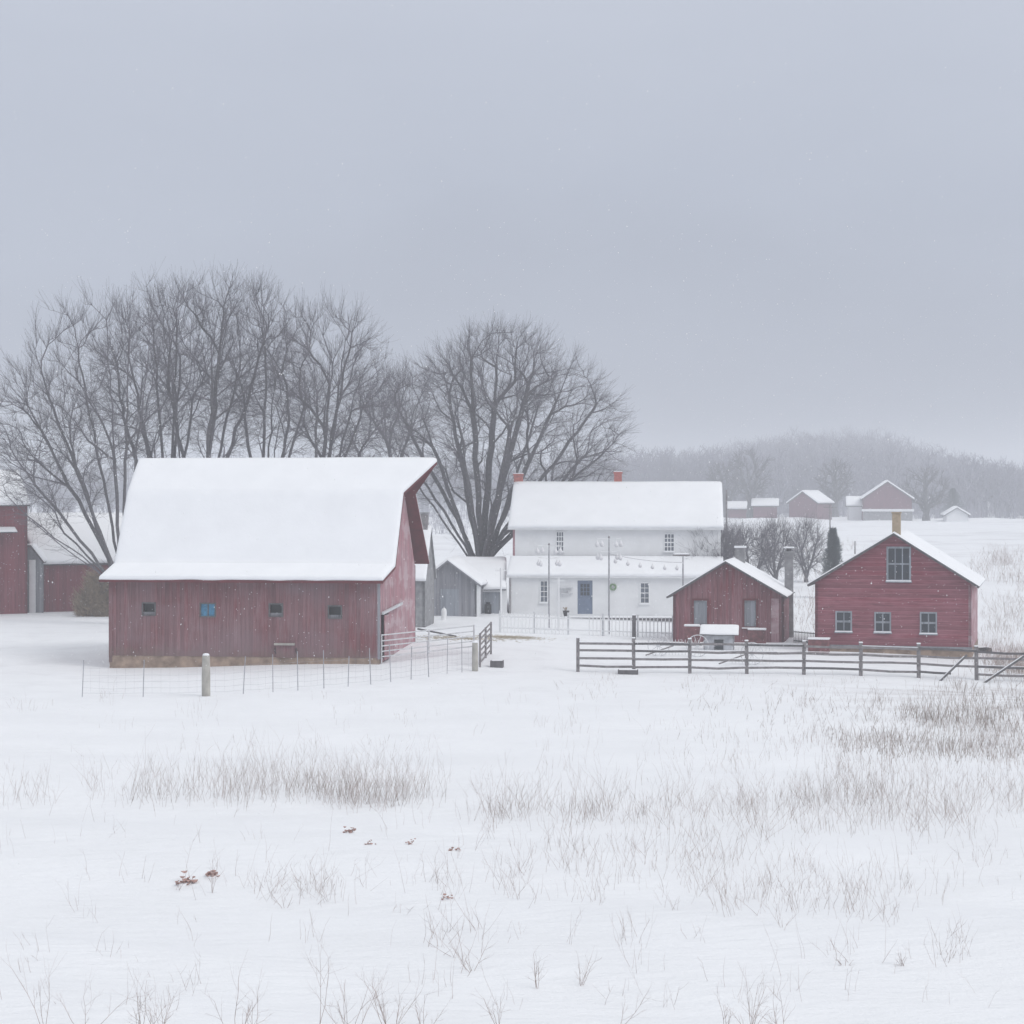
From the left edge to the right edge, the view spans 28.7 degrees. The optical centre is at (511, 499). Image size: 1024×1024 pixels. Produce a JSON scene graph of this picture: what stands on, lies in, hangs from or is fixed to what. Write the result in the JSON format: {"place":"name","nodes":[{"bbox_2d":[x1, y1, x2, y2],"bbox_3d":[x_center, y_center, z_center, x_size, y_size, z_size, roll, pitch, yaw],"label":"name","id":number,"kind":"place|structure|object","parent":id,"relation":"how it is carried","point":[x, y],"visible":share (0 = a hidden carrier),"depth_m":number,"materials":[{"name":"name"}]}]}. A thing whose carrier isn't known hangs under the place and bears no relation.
{"place":"outdoors","nodes":[
{"label":"outdoors","id":0,"kind":"place"},
{"bbox_2d":[0,489,1023,1023],"bbox_3d":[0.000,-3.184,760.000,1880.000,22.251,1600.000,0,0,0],"label":"ground","id":1,"kind":"structure","parent":0,"point":[230,919],"depth_m":43.31,"materials":[{"name":"snow"}]},
{"bbox_2d":[0,470,29,613],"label":"red barn","id":2,"kind":"structure","parent":1,"relation":"on","point":[13,587],"depth_m":126.09,"materials":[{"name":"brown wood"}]},
{"bbox_2d":[1,938,59,1023],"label":"bare sprig","id":3,"kind":"object","parent":1,"relation":"on","point":[34,989],"visible":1,"depth_m":27.03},
{"bbox_2d":[27,543,46,612],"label":"doorway porch","id":4,"kind":"object","parent":1,"relation":"on","point":[36,561],"visible":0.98,"depth_m":127.20,"materials":[{"name":"white paint"}]},
{"bbox_2d":[29,560,35,612],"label":"door","id":5,"kind":"structure","parent":4,"relation":"in","point":[32,563],"depth_m":127.16,"materials":[{"name":"white paint"}]},
{"bbox_2d":[27,512,122,611],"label":"cattle shed","id":6,"kind":"structure","parent":1,"relation":"on","point":[62,575],"depth_m":129.07,"materials":[{"name":"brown wood"}]},
{"bbox_2d":[62,576,73,611],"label":"door","id":7,"kind":"structure","parent":6,"relation":"in","point":[67,581],"depth_m":128.56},
{"bbox_2d":[68,566,108,616],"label":"bush","id":8,"kind":"object","parent":1,"relation":"on","point":[93,598],"visible":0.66,"depth_m":123.28,"materials":[{"name":"plant"}]},
{"bbox_2d":[0,275,195,591],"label":"bare tree","id":9,"kind":"object","parent":1,"relation":"on","point":[97,531],"visible":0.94,"depth_m":113.59,"materials":[{"name":"brown plant"}]},
{"bbox_2d":[50,984,148,1023],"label":"bare sprig","id":10,"kind":"object","parent":1,"relation":"on","point":[92,1000],"visible":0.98,"depth_m":26.70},
{"bbox_2d":[120,964,176,1023],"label":"bare sprig","id":11,"kind":"object","parent":1,"relation":"on","point":[142,1004],"visible":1,"depth_m":26.31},
{"bbox_2d":[73,262,235,465],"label":"bare tree","id":12,"kind":"object","parent":1,"relation":"on","point":[173,447],"visible":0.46,"depth_m":119.57,"materials":[{"name":"grey plant"}]},
{"bbox_2d":[141,989,178,1023],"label":"bare sprig","id":13,"kind":"object","parent":1,"relation":"on","point":[167,1018],"visible":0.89,"depth_m":27.11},
{"bbox_2d":[175,870,197,885],"bbox_3d":[-6.256,7.244,38.357,0.448,0.267,0.383,0,0,-15],"label":"leaf clump","id":14,"kind":"object","parent":1,"relation":"on","point":[187,881],"visible":0.94,"depth_m":38.27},
{"bbox_2d":[206,845,223,892],"bbox_3d":[-5.633,6.898,37.729,0.473,1.198,0.332,0,0,21],"label":"bare sprig","id":15,"kind":"object","parent":1,"relation":"on","point":[212,867],"visible":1,"depth_m":37.73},
{"bbox_2d":[125,260,306,457],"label":"bare tree","id":16,"kind":"object","parent":1,"relation":"on","point":[211,428],"visible":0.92,"depth_m":116.66,"materials":[{"name":"brown plant"}]},
{"bbox_2d":[0,723,450,814],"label":"dry weeds","id":17,"kind":"object","parent":1,"relation":"on","point":[354,784],"visible":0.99,"depth_m":49.79,"materials":[{"name":"plant"}]},
{"bbox_2d":[205,950,268,1023],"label":"bare sprig","id":18,"kind":"object","parent":1,"relation":"on","point":[237,999],"visible":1,"depth_m":26.28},
{"bbox_2d":[99,457,436,667],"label":"barn","id":19,"kind":"structure","parent":1,"relation":"on","point":[331,608],"depth_m":87.95,"materials":[{"name":"wood"}]},
{"bbox_2d":[142,602,155,615],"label":"window","id":20,"kind":"structure","parent":19,"relation":"in","point":[150,607],"depth_m":87.43,"materials":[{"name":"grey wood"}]},
{"bbox_2d":[200,603,215,616],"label":"window","id":21,"kind":"structure","parent":19,"relation":"in","point":[206,609],"depth_m":87.01,"materials":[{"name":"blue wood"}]},
{"bbox_2d":[269,603,282,616],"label":"window","id":22,"kind":"structure","parent":19,"relation":"in","point":[276,608],"depth_m":86.69,"materials":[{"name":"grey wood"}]},
{"bbox_2d":[328,605,341,618],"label":"window","id":23,"kind":"structure","parent":19,"relation":"in","point":[335,610],"depth_m":86.38,"materials":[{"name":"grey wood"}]},
{"bbox_2d":[384,614,390,659],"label":"sliding door","id":24,"kind":"structure","parent":19,"relation":"in","point":[387,618],"depth_m":87.29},
{"bbox_2d":[381,625,474,663],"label":"metal gate","id":25,"kind":"structure","parent":19,"relation":"attached to","point":[429,640],"depth_m":88.30,"materials":[{"name":"metal"}]},
{"bbox_2d":[201,271,339,457],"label":"bare tree","id":26,"kind":"object","parent":1,"relation":"on","point":[263,435],"visible":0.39,"depth_m":121.85,"materials":[{"name":"grey plant"}]},
{"bbox_2d":[82,638,477,696],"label":"wire fence","id":27,"kind":"object","parent":1,"relation":"on","point":[205,680],"visible":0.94,"depth_m":75.65,"materials":[{"name":"metal"}]},
{"bbox_2d":[17,819,577,1003],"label":"dry weeds","id":28,"kind":"object","parent":1,"relation":"on","point":[341,891],"visible":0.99,"depth_m":37.13,"materials":[{"name":"plant"}]},
{"bbox_2d":[301,939,343,1022],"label":"bare sprig","id":29,"kind":"object","parent":1,"relation":"on","point":[320,978],"visible":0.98,"depth_m":27.25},
{"bbox_2d":[252,281,417,457],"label":"bare tree","id":30,"kind":"object","parent":1,"relation":"on","point":[333,432],"visible":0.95,"depth_m":115.56,"materials":[{"name":"grey plant"}]},
{"bbox_2d":[306,952,391,1023],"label":"bare sprig","id":31,"kind":"object","parent":1,"relation":"on","point":[348,1001],"visible":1,"depth_m":26.61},
{"bbox_2d":[321,353,446,456],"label":"bare tree","id":32,"kind":"object","parent":1,"relation":"on","point":[411,419],"visible":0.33,"depth_m":149.72,"materials":[{"name":"grey plant"}]},
{"bbox_2d":[356,966,424,1023],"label":"bare sprig","id":33,"kind":"object","parent":1,"relation":"on","point":[384,1017],"visible":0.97,"depth_m":27.03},
{"bbox_2d":[415,512,436,626],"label":"outbuilding","id":34,"kind":"structure","parent":1,"relation":"on","point":[426,576],"depth_m":112.89,"materials":[{"name":"grey wood"}]},
{"bbox_2d":[407,992,450,1023],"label":"bare sprig","id":35,"kind":"object","parent":1,"relation":"on","point":[426,1012],"visible":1,"depth_m":27.15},
{"bbox_2d":[434,555,487,616],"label":"grey shed","id":36,"kind":"structure","parent":1,"relation":"on","point":[459,580],"depth_m":121.31,"materials":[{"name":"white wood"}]},
{"bbox_2d":[441,589,458,615],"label":"door","id":37,"kind":"structure","parent":36,"relation":"in","point":[452,609],"depth_m":121.30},
{"bbox_2d":[459,556,506,613],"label":"lean to","id":38,"kind":"object","parent":1,"relation":"on","point":[486,567],"visible":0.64,"depth_m":125.12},
{"bbox_2d":[483,592,499,613],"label":"door","id":39,"kind":"structure","parent":38,"relation":"in","point":[492,597],"depth_m":124.54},
{"bbox_2d":[479,622,491,666],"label":"metal gate","id":40,"kind":"structure","parent":1,"relation":"on","point":[486,641],"depth_m":88.21,"materials":[{"name":"grey metal"}]},
{"bbox_2d":[415,634,556,642],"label":"straw","id":41,"kind":"object","parent":1,"relation":"on","point":[496,636],"visible":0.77,"depth_m":99.77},
{"bbox_2d":[484,602,491,613],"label":"milk can","id":42,"kind":"object","parent":1,"relation":"on","point":[487,610],"visible":1,"depth_m":123.92,"materials":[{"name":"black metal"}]},
{"bbox_2d":[466,987,512,1023],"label":"bare sprig","id":43,"kind":"object","parent":1,"relation":"on","point":[493,1008],"visible":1,"depth_m":27.81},
{"bbox_2d":[490,660,503,667],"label":"feed trough","id":44,"kind":"object","parent":1,"relation":"on","point":[497,663],"visible":1,"depth_m":86.08,"materials":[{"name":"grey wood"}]},
{"bbox_2d":[495,568,506,621],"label":"white pole","id":45,"kind":"object","parent":1,"relation":"on","point":[500,570],"visible":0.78,"depth_m":116.96,"materials":[{"name":"paint"}]},
{"bbox_2d":[372,307,640,556],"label":"bare tree","id":46,"kind":"object","parent":1,"relation":"on","point":[485,532],"visible":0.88,"depth_m":135.38,"materials":[{"name":"brown plant"}]},
{"bbox_2d":[0,425,1023,518],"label":"distant wood","id":47,"kind":"object","parent":1,"relation":"on","point":[802,455],"visible":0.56,"depth_m":471.00,"materials":[{"name":"plant"}]},
{"bbox_2d":[0,668,1023,1009],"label":"sparse stubble","id":48,"kind":"object","parent":1,"relation":"on","point":[712,798],"visible":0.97,"depth_m":49.77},
{"bbox_2d":[531,950,547,987],"bbox_3d":[0.406,7.117,30.297,0.321,0.772,0.522,0,0,-26],"label":"bare sprig","id":49,"kind":"object","parent":1,"relation":"on","point":[538,971],"visible":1,"depth_m":30.35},
{"bbox_2d":[535,543,562,627],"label":"birdhouse pole","id":50,"kind":"object","parent":1,"relation":"on","point":[540,563],"visible":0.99,"depth_m":112.97,"materials":[{"name":"metal"}]},
{"bbox_2d":[552,578,564,630],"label":"white pole","id":51,"kind":"object","parent":1,"relation":"on","point":[557,580],"visible":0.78,"depth_m":109.97,"materials":[{"name":"paint"}]},
{"bbox_2d":[123,672,1023,823],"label":"tan grass","id":52,"kind":"structure","parent":1,"relation":"on","point":[933,718],"depth_m":62.71,"materials":[{"name":"plant"}]},
{"bbox_2d":[499,610,672,637],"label":"picket fence","id":53,"kind":"object","parent":1,"relation":"on","point":[603,619],"visible":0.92,"depth_m":106.65,"materials":[{"name":"white paint"}]},
{"bbox_2d":[574,946,598,985],"bbox_3d":[1.149,7.099,30.481,0.475,0.749,0.548,0,0,0],"label":"bare sprig","id":54,"kind":"object","parent":1,"relation":"on","point":[580,982],"visible":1,"depth_m":30.45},
{"bbox_2d":[595,536,622,633],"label":"birdhouse pole","id":55,"kind":"object","parent":1,"relation":"on","point":[600,557],"visible":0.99,"depth_m":107.97,"materials":[{"name":"metal"}]},
{"bbox_2d":[611,554,681,569],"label":"gourd line","id":56,"kind":"object","parent":55,"relation":"hanging from","point":[640,565],"visible":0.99,"depth_m":109.03,"materials":[{"name":"metal"}]},
{"bbox_2d":[506,471,723,620],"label":"farmhouse","id":57,"kind":"object","parent":1,"relation":"on","point":[665,523],"visible":0.94,"depth_m":127.24,"materials":[{"name":"white paint"}]},
{"bbox_2d":[539,580,547,603],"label":"window","id":58,"kind":"structure","parent":57,"relation":"in","point":[543,589],"depth_m":124.88,"materials":[{"name":"white paint"}]},
{"bbox_2d":[556,531,563,551],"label":"window","id":59,"kind":"structure","parent":57,"relation":"in","point":[559,534],"depth_m":127.78,"materials":[{"name":"white paint"}]},
{"bbox_2d":[578,581,591,613],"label":"door","id":60,"kind":"structure","parent":57,"relation":"in","point":[584,587],"depth_m":124.67,"materials":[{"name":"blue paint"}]},
{"bbox_2d":[639,582,649,604],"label":"window","id":61,"kind":"structure","parent":57,"relation":"in","point":[644,587],"depth_m":124.39,"materials":[{"name":"white paint"}]},
{"bbox_2d":[664,533,674,551],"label":"window","id":62,"kind":"structure","parent":57,"relation":"in","point":[669,538],"depth_m":127.22,"materials":[{"name":"glass"}]},
{"bbox_2d":[618,669,637,674],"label":"feed trough","id":63,"kind":"object","parent":1,"relation":"on","point":[630,671],"visible":1,"depth_m":84.83,"materials":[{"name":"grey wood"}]},
{"bbox_2d":[632,614,635,639],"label":"yard post","id":64,"kind":"object","parent":1,"relation":"on","point":[633,625],"visible":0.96,"depth_m":103.90,"materials":[{"name":"grey wood"}]},
{"bbox_2d":[646,634,708,656],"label":"hay rake","id":65,"kind":"object","parent":1,"relation":"on","point":[697,646],"visible":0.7,"depth_m":92.02,"materials":[{"name":"grey metal"}]},
{"bbox_2d":[673,553,689,585],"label":"feeder pole","id":66,"kind":"object","parent":1,"relation":"on","point":[681,554],"visible":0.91,"depth_m":109.97,"materials":[{"name":"metal"}]},
{"bbox_2d":[684,624,699,642],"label":"red crate","id":67,"kind":"object","parent":1,"relation":"on","point":[691,630],"visible":0.73,"depth_m":98.77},
{"bbox_2d":[679,517,751,560],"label":"orchard tree","id":68,"kind":"object","parent":1,"relation":"on","point":[726,549],"visible":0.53,"depth_m":127.19,"materials":[{"name":"grey plant"}]},
{"bbox_2d":[414,751,1023,966],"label":"dry weeds","id":69,"kind":"object","parent":1,"relation":"on","point":[794,807],"visible":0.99,"depth_m":45.68,"materials":[{"name":"plant"}]},
{"bbox_2d":[700,624,738,649],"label":"doghouse","id":70,"kind":"object","parent":1,"relation":"on","point":[723,633],"visible":0.91,"depth_m":95.64,"materials":[{"name":"white wood"}]},
{"bbox_2d":[421,494,1023,534],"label":"wood edge brush","id":71,"kind":"object","parent":1,"relation":"on","point":[918,513],"visible":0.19,"depth_m":433.58,"materials":[{"name":"plant"}]},
{"bbox_2d":[704,459,740,517],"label":"distant tree","id":72,"kind":"object","parent":1,"relation":"on","point":[721,479],"visible":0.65,"depth_m":439.17,"materials":[{"name":"grey plant"}]},
{"bbox_2d":[666,546,795,641],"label":"red shed","id":73,"kind":"structure","parent":1,"relation":"on","point":[744,607],"depth_m":101.96,"materials":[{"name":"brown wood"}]},
{"bbox_2d":[692,598,708,627],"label":"window","id":74,"kind":"structure","parent":73,"relation":"in","point":[700,611],"depth_m":102.25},
{"bbox_2d":[741,598,757,629],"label":"window","id":75,"kind":"structure","parent":73,"relation":"in","point":[749,606],"depth_m":101.75,"materials":[{"name":"glass"}]},
{"bbox_2d":[771,599,778,641],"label":"door","id":76,"kind":"structure","parent":73,"relation":"in","point":[774,602],"depth_m":101.43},
{"bbox_2d":[727,501,746,517],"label":"shed","id":77,"kind":"structure","parent":1,"relation":"on","point":[738,508],"depth_m":429.81,"materials":[{"name":"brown wood"}]},
{"bbox_2d":[721,518,753,562],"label":"orchard tree","id":78,"kind":"object","parent":1,"relation":"on","point":[734,528],"visible":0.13,"depth_m":174.51,"materials":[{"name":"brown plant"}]},
{"bbox_2d":[714,965,779,1023],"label":"bare sprig","id":79,"kind":"object","parent":1,"relation":"on","point":[752,1020],"visible":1,"depth_m":28.04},
{"bbox_2d":[719,642,776,664],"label":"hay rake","id":80,"kind":"object","parent":1,"relation":"on","point":[742,655],"visible":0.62,"depth_m":88.48,"materials":[{"name":"grey metal"}]},
{"bbox_2d":[724,448,775,517],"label":"distant tree","id":81,"kind":"object","parent":1,"relation":"on","point":[755,488],"visible":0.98,"depth_m":419.16,"materials":[{"name":"grey plant"}]},
{"bbox_2d":[723,514,784,575],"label":"orchard tree","id":82,"kind":"object","parent":1,"relation":"on","point":[765,552],"visible":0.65,"depth_m":149.62,"materials":[{"name":"grey plant"}]},
{"bbox_2d":[748,628,765,643],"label":"red crate","id":83,"kind":"object","parent":1,"relation":"on","point":[757,635],"visible":0.77,"depth_m":98.76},
{"bbox_2d":[751,498,778,517],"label":"shed","id":84,"kind":"structure","parent":1,"relation":"on","point":[764,507],"depth_m":414.76,"materials":[{"name":"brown wood"}]},
{"bbox_2d":[749,512,805,579],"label":"orchard tree","id":85,"kind":"object","parent":1,"relation":"on","point":[782,532],"visible":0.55,"depth_m":154.88,"materials":[{"name":"grey plant"}]},
{"bbox_2d":[761,978,795,1023],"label":"bare sprig","id":86,"kind":"object","parent":1,"relation":"on","point":[779,1010],"visible":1,"depth_m":27.95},
{"bbox_2d":[783,547,794,637],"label":"chimney stack","id":87,"kind":"object","parent":1,"relation":"on","point":[788,552],"visible":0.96,"depth_m":105.27,"materials":[{"name":"grey"}]},
{"bbox_2d":[576,637,1023,679],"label":"board fence","id":88,"kind":"object","parent":1,"relation":"on","point":[804,660],"visible":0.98,"depth_m":85.44,"materials":[{"name":"grey wood"}]},
{"bbox_2d":[794,630,814,643],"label":"iron railing","id":89,"kind":"object","parent":1,"relation":"on","point":[804,632],"visible":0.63,"depth_m":100.45,"materials":[{"name":"black metal"}]},
{"bbox_2d":[781,509,828,581],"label":"orchard tree","id":90,"kind":"object","parent":1,"relation":"on","point":[807,526],"visible":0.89,"depth_m":164.74,"materials":[{"name":"grey plant"}]},
{"bbox_2d":[786,490,834,519],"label":"barn","id":91,"kind":"structure","parent":1,"relation":"on","point":[798,503],"depth_m":401.06,"materials":[{"name":"brown wood"}]},
{"bbox_2d":[807,637,829,652],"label":"cellar hatch","id":92,"kind":"object","parent":1,"relation":"on","point":[820,641],"visible":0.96,"depth_m":93.67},
{"bbox_2d":[819,527,842,574],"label":"conifer","id":93,"kind":"object","parent":1,"relation":"on","point":[833,550],"visible":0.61,"depth_m":139.79,"materials":[{"name":"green plant"}]},
{"bbox_2d":[813,457,855,516],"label":"distant tree","id":94,"kind":"object","parent":1,"relation":"on","point":[836,496],"visible":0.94,"depth_m":424.26,"materials":[{"name":"grey plant"}]},
{"bbox_2d":[845,496,861,519],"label":"shed","id":95,"kind":"structure","parent":1,"relation":"on","point":[853,504],"depth_m":399.88,"materials":[{"name":"white paint"}]},
{"bbox_2d":[859,480,914,520],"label":"barn","id":96,"kind":"structure","parent":1,"relation":"on","point":[890,497],"depth_m":394.10,"materials":[{"name":"brown wood"}]},
{"bbox_2d":[807,512,985,656],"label":"red workshop","id":97,"kind":"structure","parent":1,"relation":"on","point":[878,612],"depth_m":93.88,"materials":[{"name":"wood"}]},
{"bbox_2d":[834,611,852,632],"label":"window","id":98,"kind":"structure","parent":97,"relation":"in","point":[842,623],"depth_m":94.47,"materials":[{"name":"grey glass"}]},
{"bbox_2d":[873,612,891,633],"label":"window","id":99,"kind":"structure","parent":97,"relation":"in","point":[882,620],"depth_m":94.01,"materials":[{"name":"grey glass"}]},
{"bbox_2d":[885,547,911,582],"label":"window","id":100,"kind":"structure","parent":97,"relation":"in","point":[900,557],"depth_m":93.83,"materials":[{"name":"grey glass"}]},
{"bbox_2d":[919,612,937,634],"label":"window","id":101,"kind":"structure","parent":97,"relation":"in","point":[928,620],"depth_m":93.46,"materials":[{"name":"grey glass"}]},
{"bbox_2d":[779,538,1023,685],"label":"hill scrub","id":102,"kind":"object","parent":1,"relation":"on","point":[1017,645],"visible":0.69,"depth_m":116.60,"materials":[{"name":"plant"}]},
{"bbox_2d":[898,462,952,520],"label":"distant tree","id":103,"kind":"object","parent":1,"relation":"on","point":[927,507],"visible":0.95,"depth_m":399.18,"materials":[{"name":"grey plant"}]},
{"bbox_2d":[939,654,967,680],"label":"loose plank","id":104,"kind":"object","parent":1,"relation":"on","point":[955,665],"visible":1,"depth_m":84.88,"materials":[{"name":"grey wood"}]},
{"bbox_2d":[939,488,970,518],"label":"conifer","id":105,"kind":"object","parent":1,"relation":"on","point":[953,494],"visible":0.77,"depth_m":404.69,"materials":[{"name":"grey plant"}]},
{"bbox_2d":[940,506,970,521],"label":"garage","id":106,"kind":"structure","parent":1,"relation":"on","point":[955,514],"depth_m":384.70,"materials":[{"name":"white paint"}]},
{"bbox_2d":[984,655,1023,682],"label":"loose plank","id":107,"kind":"object","parent":1,"relation":"on","point":[1004,668],"visible":1,"depth_m":84.88,"materials":[{"name":"grey wood"}]},
{"bbox_2d":[0,0,1023,506],"label":"sky","id":108,"kind":"structure","parent":0,"point":[286,75],"materials":[{"name":"grey"}]},
{"bbox_2d":[1,5,1023,884],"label":"falling snow","id":109,"kind":"structure","parent":0,"point":[513,479],"depth_m":65.94,"materials":[{"name":"snow"}]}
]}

